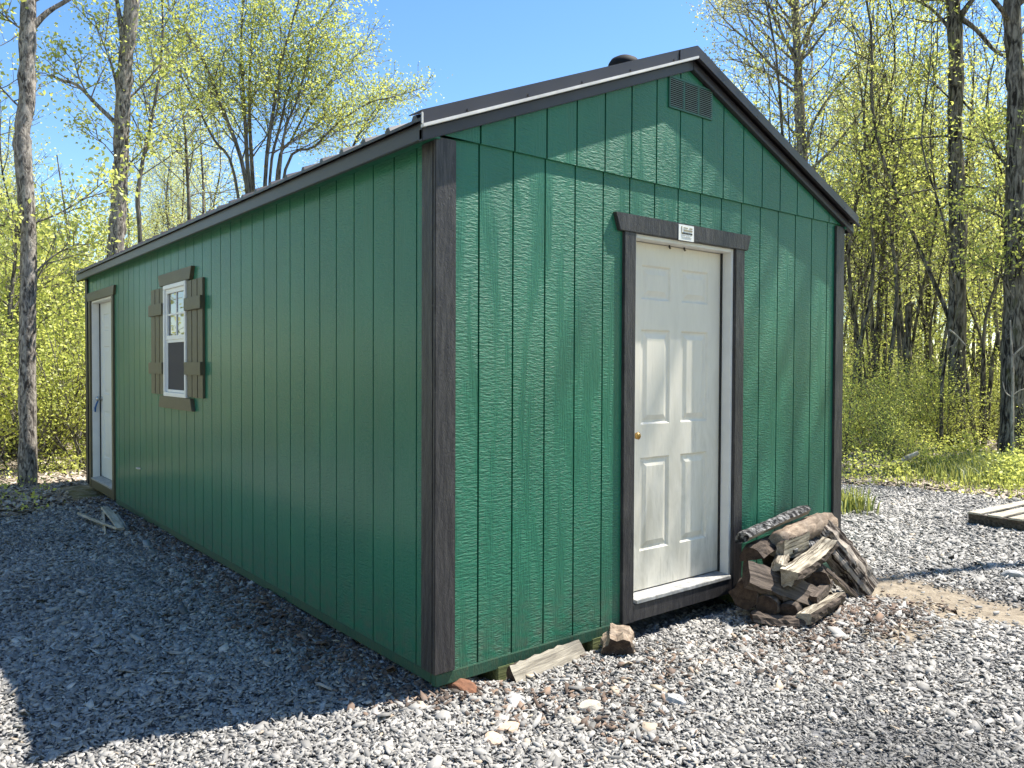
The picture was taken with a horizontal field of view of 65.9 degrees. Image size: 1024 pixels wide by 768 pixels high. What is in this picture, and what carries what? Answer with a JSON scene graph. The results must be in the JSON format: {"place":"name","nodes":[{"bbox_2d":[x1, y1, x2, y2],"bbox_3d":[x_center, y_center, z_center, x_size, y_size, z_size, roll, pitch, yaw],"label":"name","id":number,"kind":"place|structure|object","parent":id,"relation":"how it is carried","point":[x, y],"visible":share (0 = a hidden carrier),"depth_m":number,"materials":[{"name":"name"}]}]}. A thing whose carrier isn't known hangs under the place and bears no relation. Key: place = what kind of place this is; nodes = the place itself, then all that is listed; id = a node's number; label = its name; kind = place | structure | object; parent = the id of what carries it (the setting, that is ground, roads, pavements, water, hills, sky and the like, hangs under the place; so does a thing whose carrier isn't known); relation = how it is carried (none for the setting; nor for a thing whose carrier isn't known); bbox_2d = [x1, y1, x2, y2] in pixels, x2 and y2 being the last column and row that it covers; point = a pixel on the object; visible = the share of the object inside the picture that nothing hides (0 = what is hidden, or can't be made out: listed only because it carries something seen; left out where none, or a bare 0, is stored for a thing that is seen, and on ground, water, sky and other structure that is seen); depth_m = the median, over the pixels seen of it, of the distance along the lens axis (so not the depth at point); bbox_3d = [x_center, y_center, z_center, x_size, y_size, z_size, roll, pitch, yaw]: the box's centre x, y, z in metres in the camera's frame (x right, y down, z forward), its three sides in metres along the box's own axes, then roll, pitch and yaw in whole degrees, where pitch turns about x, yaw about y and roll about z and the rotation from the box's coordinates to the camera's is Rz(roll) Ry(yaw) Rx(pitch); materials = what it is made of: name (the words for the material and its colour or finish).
{"place":"outdoors","nodes":[
{"label":"outdoors","id":0,"kind":"place"},
{"bbox_2d":[0,372,1010,519],"bbox_3d":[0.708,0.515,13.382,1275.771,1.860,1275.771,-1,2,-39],"label":"ground","id":1,"kind":"structure","parent":0,"point":[77,492],"depth_m":9.11,"materials":[{"name":"brown soil"}]},
{"bbox_2d":[0,314,67,467],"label":"understory shrub","id":2,"kind":"object","parent":1,"relation":"on","point":[5,436],"visible":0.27,"depth_m":10.95,"materials":[{"name":"green plant"}]},
{"bbox_2d":[0,220,82,454],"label":"tall shrub","id":3,"kind":"object","parent":1,"relation":"on","point":[38,281],"visible":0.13,"depth_m":12.30,"materials":[{"name":"green plant"}]},
{"bbox_2d":[0,246,84,451],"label":"tree foliage","id":4,"kind":"object","parent":1,"relation":"on","point":[49,269],"visible":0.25,"depth_m":13.02,"materials":[{"name":"green plant"}]},
{"bbox_2d":[0,300,84,458],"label":"understory shrub","id":5,"kind":"object","parent":1,"relation":"on","point":[15,446],"visible":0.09,"depth_m":11.98,"materials":[{"name":"green plant"}]},
{"bbox_2d":[0,273,85,469],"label":"understory shrub","id":6,"kind":"object","parent":1,"relation":"on","point":[60,444],"visible":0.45,"depth_m":10.63,"materials":[{"name":"green plant"}]},
{"bbox_2d":[0,319,85,471],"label":"understory shrub","id":7,"kind":"object","parent":1,"relation":"on","point":[48,403],"visible":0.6,"depth_m":10.60,"materials":[{"name":"green plant"}]},
{"bbox_2d":[0,266,85,454],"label":"understory shrub","id":8,"kind":"object","parent":1,"relation":"on","point":[59,317],"visible":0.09,"depth_m":12.17,"materials":[{"name":"green plant"}]},
{"bbox_2d":[2,310,85,463],"bbox_3d":[-6.094,0.001,11.400,2.410,2.528,2.460,-2,4,-40],"label":"understory shrub","id":9,"kind":"object","parent":1,"relation":"on","point":[74,406],"visible":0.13,"depth_m":11.29,"materials":[{"name":"green plant"}]},
{"bbox_2d":[3,310,84,457],"bbox_3d":[-7.001,-0.038,12.615,2.222,2.584,2.944,2,4,42],"label":"understory shrub","id":10,"kind":"object","parent":1,"relation":"on","point":[46,447],"visible":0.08,"depth_m":12.30,"materials":[{"name":"green plant"}]},
{"bbox_2d":[0,167,93,348],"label":"tall shrub","id":11,"kind":"object","parent":1,"relation":"on","point":[18,263],"visible":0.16,"depth_m":14.51,"materials":[{"name":"green plant"}]},
{"bbox_2d":[0,24,105,436],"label":"slim sapling","id":12,"kind":"object","parent":1,"relation":"on","point":[2,169],"visible":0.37,"depth_m":13.91,"materials":[{"name":"green plant"}]},
{"bbox_2d":[0,182,136,457],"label":"thin forked tree","id":13,"kind":"object","parent":1,"relation":"on","point":[15,241],"visible":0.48,"depth_m":12.23,"materials":[{"name":"green plant"}]},
{"bbox_2d":[0,0,197,486],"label":"maple tree","id":14,"kind":"object","parent":1,"relation":"on","point":[27,456],"visible":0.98,"depth_m":9.30,"materials":[{"name":"green plant"}]},
{"bbox_2d":[6,0,207,257],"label":"leaning maple tree","id":15,"kind":"object","parent":1,"relation":"on","point":[127,26],"visible":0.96,"depth_m":11.95,"materials":[{"name":"green plant"}]},
{"bbox_2d":[52,0,253,242],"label":"young forked tree","id":16,"kind":"object","parent":1,"relation":"on","point":[138,189],"visible":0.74,"depth_m":14.50,"materials":[{"name":"green plant"}]},
{"bbox_2d":[126,126,198,243],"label":"woodland tree","id":17,"kind":"object","parent":1,"relation":"on","point":[178,193],"visible":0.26,"depth_m":30.54,"materials":[{"name":"green plant"}]},
{"bbox_2d":[129,126,210,239],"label":"woodland tree","id":18,"kind":"object","parent":1,"relation":"on","point":[166,207],"visible":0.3,"depth_m":25.66,"materials":[{"name":"green plant"}]},
{"bbox_2d":[126,87,215,246],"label":"woodland tree","id":19,"kind":"object","parent":1,"relation":"on","point":[183,192],"visible":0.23,"depth_m":27.28,"materials":[{"name":"green plant"}]},
{"bbox_2d":[97,25,260,219],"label":"slim tree","id":20,"kind":"object","parent":1,"relation":"on","point":[186,160],"visible":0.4,"depth_m":18.39,"materials":[{"name":"green plant"}]},
{"bbox_2d":[135,45,263,237],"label":"woodland tree","id":21,"kind":"object","parent":1,"relation":"on","point":[203,190],"visible":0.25,"depth_m":25.74,"materials":[{"name":"green plant"}]},
{"bbox_2d":[180,93,262,222],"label":"woodland tree","id":22,"kind":"object","parent":1,"relation":"on","point":[219,178],"visible":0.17,"depth_m":29.98,"materials":[{"name":"green plant"}]},
{"bbox_2d":[104,0,452,198],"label":"multi stemmed tree","id":23,"kind":"object","parent":1,"relation":"on","point":[277,101],"visible":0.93,"depth_m":16.88,"materials":[{"name":"green plant"}]},
{"bbox_2d":[287,59,419,146],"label":"leafy tree","id":24,"kind":"object","parent":1,"relation":"on","point":[380,114],"visible":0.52,"depth_m":20.40,"materials":[{"name":"green plant"}]},
{"bbox_2d":[1,192,1004,397],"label":"distant woods","id":25,"kind":"object","parent":1,"relation":"on","point":[940,309],"visible":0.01,"depth_m":30.21,"materials":[{"name":"green plant"}]},
{"bbox_2d":[0,437,1023,518],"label":"leaf litter","id":26,"kind":"object","parent":1,"relation":"on","point":[57,497],"visible":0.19,"depth_m":9.69,"materials":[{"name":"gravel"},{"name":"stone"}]},
{"bbox_2d":[0,402,1023,515],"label":"ground cover","id":27,"kind":"object","parent":1,"relation":"on","point":[963,444],"visible":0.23,"depth_m":10.53,"materials":[{"name":"green plant"}]},
{"bbox_2d":[42,155,1004,430],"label":"distant stems","id":28,"kind":"object","parent":1,"relation":"on","point":[972,353],"visible":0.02,"depth_m":18.55,"materials":[{"name":"grey plant"}]},
{"bbox_2d":[686,0,912,167],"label":"pale budding tree","id":29,"kind":"object","parent":1,"relation":"on","point":[799,112],"visible":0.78,"depth_m":15.82,"materials":[{"name":"green plant"}]},
{"bbox_2d":[724,22,876,272],"bbox_3d":[5.676,-3.165,16.144,3.004,8.575,4.058,1,1,15],"label":"slim sapling","id":30,"kind":"object","parent":1,"relation":"on","point":[769,120],"visible":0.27,"depth_m":15.90,"materials":[{"name":"green plant"}]},
{"bbox_2d":[741,0,871,250],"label":"slim sapling","id":31,"kind":"object","parent":1,"relation":"on","point":[787,80],"visible":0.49,"depth_m":14.88,"materials":[{"name":"green plant"}]},
{"bbox_2d":[707,0,905,206],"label":"slim sapling","id":32,"kind":"object","parent":1,"relation":"on","point":[777,69],"visible":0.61,"depth_m":14.32,"materials":[{"name":"green plant"}]},
{"bbox_2d":[761,0,910,279],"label":"slim sapling","id":33,"kind":"object","parent":1,"relation":"on","point":[831,58],"visible":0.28,"depth_m":17.80,"materials":[{"name":"green plant"}]},
{"bbox_2d":[810,1,913,376],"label":"woodland tree","id":34,"kind":"object","parent":1,"relation":"on","point":[851,115],"visible":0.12,"depth_m":31.05,"materials":[{"name":"green plant"}]},
{"bbox_2d":[842,377,888,468],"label":"understory shrub","id":35,"kind":"object","parent":1,"relation":"on","point":[847,435],"visible":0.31,"depth_m":11.07,"materials":[{"name":"green plant"}]},
{"bbox_2d":[820,79,917,360],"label":"slim sapling","id":36,"kind":"object","parent":1,"relation":"on","point":[846,292],"visible":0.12,"depth_m":17.90,"materials":[{"name":"green plant"}]},
{"bbox_2d":[842,360,902,450],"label":"understory shrub","id":37,"kind":"object","parent":1,"relation":"on","point":[846,412],"visible":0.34,"depth_m":13.30,"materials":[{"name":"green plant"}]},
{"bbox_2d":[806,8,944,416],"bbox_3d":[8.231,-3.631,17.303,3.496,9.637,2.795,-1,3,23],"label":"slim sapling","id":38,"kind":"object","parent":1,"relation":"on","point":[860,288],"visible":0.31,"depth_m":17.48,"materials":[{"name":"green plant"}]},
{"bbox_2d":[811,0,943,437],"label":"slim sapling","id":39,"kind":"object","parent":1,"relation":"on","point":[849,272],"visible":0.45,"depth_m":15.42,"materials":[{"name":"green plant"}]},
{"bbox_2d":[783,0,977,448],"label":"slim sapling","id":40,"kind":"object","parent":1,"relation":"on","point":[928,268],"visible":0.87,"depth_m":14.00,"materials":[{"name":"green plant"}]},
{"bbox_2d":[842,393,928,472],"bbox_3d":[5.069,0.727,10.819,1.322,1.160,0.998,1,3,-21],"label":"understory shrub","id":41,"kind":"object","parent":1,"relation":"on","point":[890,450],"visible":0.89,"depth_m":10.81,"materials":[{"name":"green plant"}]},
{"bbox_2d":[804,0,967,432],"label":"slim sapling","id":42,"kind":"object","parent":1,"relation":"on","point":[895,314],"visible":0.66,"depth_m":15.00,"materials":[{"name":"green plant"}]},
{"bbox_2d":[844,92,929,432],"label":"slim sapling","id":43,"kind":"object","parent":1,"relation":"on","point":[864,303],"visible":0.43,"depth_m":16.37,"materials":[{"name":"green plant"}]},
{"bbox_2d":[806,0,967,377],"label":"woodland tree","id":44,"kind":"object","parent":1,"relation":"on","point":[878,106],"visible":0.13,"depth_m":26.67,"materials":[{"name":"green plant"}]},
{"bbox_2d":[849,377,934,454],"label":"understory shrub","id":45,"kind":"object","parent":1,"relation":"on","point":[903,412],"visible":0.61,"depth_m":12.52,"materials":[{"name":"green plant"}]},
{"bbox_2d":[860,378,932,449],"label":"understory shrub","id":46,"kind":"object","parent":1,"relation":"on","point":[895,409],"visible":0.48,"depth_m":12.92,"materials":[{"name":"green plant"}]},
{"bbox_2d":[791,0,1004,436],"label":"slim sapling","id":47,"kind":"object","parent":1,"relation":"on","point":[873,277],"visible":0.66,"depth_m":14.90,"materials":[{"name":"green plant"}]},
{"bbox_2d":[843,340,956,445],"bbox_3d":[6.805,0.204,13.861,1.875,1.967,1.914,0,1,-2],"label":"understory shrub","id":48,"kind":"object","parent":1,"relation":"on","point":[880,376],"visible":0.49,"depth_m":13.86,"materials":[{"name":"green plant"}]},
{"bbox_2d":[867,413,934,470],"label":"understory shrub","id":49,"kind":"object","parent":1,"relation":"on","point":[910,447],"visible":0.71,"depth_m":10.78,"materials":[{"name":"green plant"}]},
{"bbox_2d":[823,0,980,379],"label":"slim sapling","id":50,"kind":"object","parent":1,"relation":"on","point":[872,326],"visible":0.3,"depth_m":16.49,"materials":[{"name":"green plant"}]},
{"bbox_2d":[830,1,977,343],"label":"slim sapling","id":51,"kind":"object","parent":1,"relation":"on","point":[911,110],"visible":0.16,"depth_m":18.83,"materials":[{"name":"green plant"}]},
{"bbox_2d":[791,0,1023,453],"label":"thick old tree","id":52,"kind":"object","parent":1,"relation":"on","point":[1012,278],"visible":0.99,"depth_m":11.68,"materials":[{"name":"green plant"}]},
{"bbox_2d":[830,87,985,425],"bbox_3d":[8.069,-2.441,16.592,2.811,7.498,2.806,0,1,-14],"label":"thin pale tree","id":53,"kind":"object","parent":1,"relation":"on","point":[899,347],"visible":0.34,"depth_m":16.57,"materials":[{"name":"green plant"}]},
{"bbox_2d":[818,88,999,431],"bbox_3d":[8.273,-2.437,17.141,2.685,7.460,4.151,-1,2,-39],"label":"slender dark tree","id":54,"kind":"object","parent":1,"relation":"on","point":[878,317],"visible":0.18,"depth_m":17.12,"materials":[{"name":"green plant"}]},
{"bbox_2d":[843,284,974,404],"bbox_3d":[8.596,-0.591,17.812,3.420,3.722,3.127,-4,3,-38],"label":"tall shrub","id":55,"kind":"object","parent":1,"relation":"on","point":[882,337],"visible":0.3,"depth_m":17.70,"materials":[{"name":"green plant"}]},
{"bbox_2d":[820,0,997,437],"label":"slim sapling","id":56,"kind":"object","parent":1,"relation":"on","point":[900,306],"visible":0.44,"depth_m":16.25,"materials":[{"name":"green plant"}]},
{"bbox_2d":[904,302,921,422],"bbox_3d":[7.887,-0.188,15.634,0.347,2.864,0.178,1,1,20],"label":"broken snag","id":57,"kind":"object","parent":1,"relation":"on","point":[908,306],"visible":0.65,"depth_m":15.59,"materials":[{"name":"grey plant"}]},
{"bbox_2d":[854,346,972,443],"bbox_3d":[6.947,0.265,14.082,2.093,1.837,1.580,-2,1,-5],"label":"understory shrub","id":58,"kind":"object","parent":1,"relation":"on","point":[900,380],"visible":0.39,"depth_m":13.92,"materials":[{"name":"green plant"}]},
{"bbox_2d":[832,1,994,312],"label":"woodland tree","id":59,"kind":"object","parent":1,"relation":"on","point":[924,15],"visible":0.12,"depth_m":29.20,"materials":[{"name":"green plant"}]},
{"bbox_2d":[844,4,992,432],"bbox_3d":[8.650,-3.527,17.411,4.454,9.429,3.313,0,1,-31],"label":"slim sapling","id":60,"kind":"object","parent":1,"relation":"on","point":[923,319],"visible":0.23,"depth_m":17.12,"materials":[{"name":"green plant"}]},
{"bbox_2d":[843,222,1001,408],"bbox_3d":[9.303,-1.235,18.375,4.148,4.936,4.536,3,4,32],"label":"tall shrub","id":61,"kind":"object","parent":1,"relation":"on","point":[927,339],"visible":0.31,"depth_m":17.16,"materials":[{"name":"green plant"}]},
{"bbox_2d":[827,0,1023,450],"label":"tall straight tree","id":62,"kind":"object","parent":1,"relation":"on","point":[954,23],"visible":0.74,"depth_m":13.39,"materials":[{"name":"green plant"}]},
{"bbox_2d":[861,0,1003,451],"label":"slim sapling","id":63,"kind":"object","parent":1,"relation":"on","point":[952,275],"visible":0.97,"depth_m":12.90,"materials":[{"name":"green plant"}]},
{"bbox_2d":[866,0,999,360],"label":"slim sapling","id":64,"kind":"object","parent":1,"relation":"on","point":[921,291],"visible":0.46,"depth_m":14.84,"materials":[{"name":"green plant"}]},
{"bbox_2d":[874,32,1006,432],"bbox_3d":[9.220,-3.264,17.391,4.079,9.100,3.331,-1,2,-39],"label":"bare dark tree","id":65,"kind":"object","parent":1,"relation":"on","point":[927,313],"visible":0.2,"depth_m":17.60,"materials":[{"name":"green plant"}]},
{"bbox_2d":[882,342,999,452],"bbox_3d":[7.079,0.239,13.075,1.775,1.970,1.459,3,0,2],"label":"understory shrub","id":66,"kind":"object","parent":1,"relation":"on","point":[929,397],"visible":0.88,"depth_m":12.99,"materials":[{"name":"green plant"}]},
{"bbox_2d":[881,110,1003,433],"bbox_3d":[8.626,-2.217,15.806,2.003,6.907,2.506,-2,3,-1],"label":"slim sapling","id":67,"kind":"object","parent":1,"relation":"on","point":[930,326],"visible":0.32,"depth_m":16.06,"materials":[{"name":"green plant"}]},
{"bbox_2d":[904,0,1002,271],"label":"slim sapling","id":68,"kind":"object","parent":1,"relation":"on","point":[980,67],"visible":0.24,"depth_m":18.71,"materials":[{"name":"green plant"}]},
{"bbox_2d":[905,112,1006,437],"bbox_3d":[8.932,-2.186,15.932,2.395,6.603,1.915,0,1,19],"label":"slim sapling","id":69,"kind":"object","parent":1,"relation":"on","point":[974,318],"visible":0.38,"depth_m":15.71,"materials":[{"name":"green plant"}]},
{"bbox_2d":[906,0,1023,441],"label":"slim sapling","id":70,"kind":"object","parent":1,"relation":"on","point":[946,326],"visible":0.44,"depth_m":15.39,"materials":[{"name":"green plant"}]},
{"bbox_2d":[925,19,1022,446],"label":"slim sapling","id":71,"kind":"object","parent":1,"relation":"on","point":[990,299],"visible":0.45,"depth_m":13.65,"materials":[{"name":"green plant"}]},
{"bbox_2d":[926,0,1021,439],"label":"slim sapling","id":72,"kind":"object","parent":1,"relation":"on","point":[991,375],"visible":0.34,"depth_m":15.39,"materials":[{"name":"green plant"}]},
{"bbox_2d":[928,3,1023,363],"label":"slim sapling","id":73,"kind":"object","parent":1,"relation":"on","point":[997,334],"visible":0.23,"depth_m":15.03,"materials":[{"name":"green plant"}]},
{"bbox_2d":[1002,320,1023,454],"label":"bare sapling","id":74,"kind":"object","parent":1,"relation":"on","point":[1012,403],"visible":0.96,"depth_m":10.98,"materials":[{"name":"plant"}]},
{"bbox_2d":[0,484,1023,767],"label":"gravel pad","id":75,"kind":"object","parent":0,"point":[932,592],"visible":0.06,"depth_m":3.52,"materials":[{"name":"grey gravel"}]},
{"bbox_2d":[74,45,859,687],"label":"garden shed","id":76,"kind":"structure","parent":75,"relation":"on","point":[492,385],"depth_m":4.38,"materials":[{"name":"green paint"}]},
{"bbox_2d":[94,301,111,479],"bbox_3d":[-4.443,0.077,8.723,0.119,1.976,0.988,-1,2,-39],"label":"door","id":77,"kind":"structure","parent":76,"relation":"in","point":[105,308],"depth_m":8.92,"materials":[{"name":"paint"}]},
{"bbox_2d":[158,266,195,411],"bbox_3d":[-2.756,-0.360,6.514,0.060,1.133,0.922,-1,2,-39],"label":"window","id":78,"kind":"structure","parent":76,"relation":"in","point":[174,283],"depth_m":6.53,"materials":[{"name":"white plastic"}]},
{"bbox_2d":[634,242,719,590],"bbox_3d":[0.971,0.184,4.673,0.853,1.976,0.107,-1,2,-39],"label":"door","id":79,"kind":"structure","parent":76,"relation":"in","point":[677,335],"depth_m":4.68,"materials":[{"name":"white metal"}]},
{"bbox_2d":[1,447,1023,514],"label":"grass","id":80,"kind":"structure","parent":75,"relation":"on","point":[964,470],"depth_m":9.98,"materials":[{"name":"green plant"}]},
{"bbox_2d":[52,496,974,761],"bbox_3d":[-1.450,1.329,5.460,8.440,0.120,3.373,1,1,24],"label":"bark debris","id":81,"kind":"object","parent":75,"relation":"on","point":[326,642],"visible":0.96,"depth_m":4.11,"materials":[{"name":"grey gravel"}]},
{"bbox_2d":[506,639,586,685],"bbox_3d":[0.172,1.381,3.882,0.513,0.132,0.081,-3,-31,-46],"label":"split log","id":82,"kind":"object","parent":75,"relation":"on","point":[556,656],"visible":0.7,"depth_m":3.84,"materials":[{"name":"beige wood"}]},
{"bbox_2d":[600,623,634,653],"bbox_3d":[0.545,1.309,4.095,0.185,0.092,0.239,-4,4,9],"label":"rock","id":83,"kind":"object","parent":75,"relation":"on","point":[617,639],"visible":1,"depth_m":4.00,"materials":[{"name":"beige stone"}]},
{"bbox_2d":[756,594,781,614],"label":"firewood log","id":84,"kind":"object","parent":75,"relation":"on","point":[769,604],"visible":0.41,"depth_m":4.53,"materials":[{"name":"brown wood"}]},
{"bbox_2d":[729,563,771,610],"bbox_3d":[1.480,1.210,4.779,0.191,0.182,0.484,1,3,35],"label":"firewood log","id":85,"kind":"object","parent":84,"relation":"on","point":[743,597],"visible":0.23,"depth_m":4.59,"materials":[{"name":"brown wood"}]},
{"bbox_2d":[750,610,814,626],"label":"firewood log","id":86,"kind":"object","parent":75,"relation":"on","point":[770,619],"visible":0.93,"depth_m":4.46,"materials":[{"name":"brown wood"}]},
{"bbox_2d":[779,600,804,615],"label":"firewood log","id":87,"kind":"object","parent":75,"relation":"on","point":[792,608],"visible":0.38,"depth_m":4.53,"materials":[{"name":"brown wood"}]},
{"bbox_2d":[742,560,822,606],"bbox_3d":[1.592,1.195,4.633,0.551,0.184,0.077,22,-43,-15],"label":"firewood log","id":88,"kind":"object","parent":87,"relation":"on","point":[761,579],"visible":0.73,"depth_m":4.58,"materials":[{"name":"brown wood"}]},
{"bbox_2d":[771,553,789,571],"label":"firewood log","id":89,"kind":"object","parent":88,"relation":"on","point":[780,560],"visible":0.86,"depth_m":4.64,"materials":[{"name":"brown wood"}]},
{"bbox_2d":[776,532,809,557],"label":"firewood log","id":90,"kind":"object","parent":89,"relation":"on","point":[786,547],"visible":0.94,"depth_m":4.83,"materials":[{"name":"brown wood"}]},
{"bbox_2d":[768,512,837,555],"bbox_3d":[1.881,0.951,5.102,0.762,0.168,0.166,-6,5,-44],"label":"firewood log","id":91,"kind":"object","parent":89,"relation":"on","point":[814,524],"visible":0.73,"depth_m":5.03,"materials":[{"name":"beige wood"}]},
{"bbox_2d":[780,537,838,586],"bbox_3d":[1.810,1.081,4.824,0.727,0.139,0.171,-10,-33,-50],"label":"firewood log","id":92,"kind":"object","parent":88,"relation":"on","point":[803,566],"visible":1,"depth_m":4.70,"materials":[{"name":"brown wood"}]},
{"bbox_2d":[796,592,845,627],"bbox_3d":[1.829,1.326,4.639,0.107,0.123,0.558,1,2,43],"label":"firewood log","id":93,"kind":"object","parent":75,"relation":"on","point":[828,604],"visible":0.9,"depth_m":4.55,"materials":[{"name":"brown wood"}]},
{"bbox_2d":[817,520,878,597],"bbox_3d":[2.182,1.123,5.143,0.258,0.528,0.136,-32,-12,-19],"label":"firewood log","id":94,"kind":"object","parent":75,"relation":"on","point":[846,561],"visible":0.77,"depth_m":5.11,"materials":[{"name":"brown wood"}]},
{"bbox_2d":[968,500,1023,530],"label":"wooden pallet","id":95,"kind":"object","parent":75,"relation":"on","point":[1006,516],"visible":0.98,"depth_m":7.35,"materials":[{"name":"grey wood"}]},
{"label":"firewood log","id":96,"kind":"object","parent":75,"relation":"on","visible":0},
{"bbox_2d":[762,547,810,563],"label":"firewood log","id":97,"kind":"object","parent":96,"relation":"on","point":[769,559],"visible":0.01,"depth_m":4.97,"materials":[{"name":"brown wood"}]},
{"bbox_2d":[739,534,776,560],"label":"firewood log","id":98,"kind":"object","parent":97,"relation":"on","point":[763,548],"visible":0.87,"depth_m":4.75,"materials":[{"name":"brown wood"}]},
{"bbox_2d":[735,505,810,542],"bbox_3d":[1.641,0.878,4.979,0.726,0.072,0.139,-10,-20,-40],"label":"firewood log","id":99,"kind":"object","parent":98,"relation":"on","point":[756,530],"visible":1,"depth_m":4.91,"materials":[{"name":"grey wood"}]},
{"bbox_2d":[0,0,1023,369],"label":"sky","id":100,"kind":"structure","parent":0,"point":[487,46],"materials":[{"name":"blue"}]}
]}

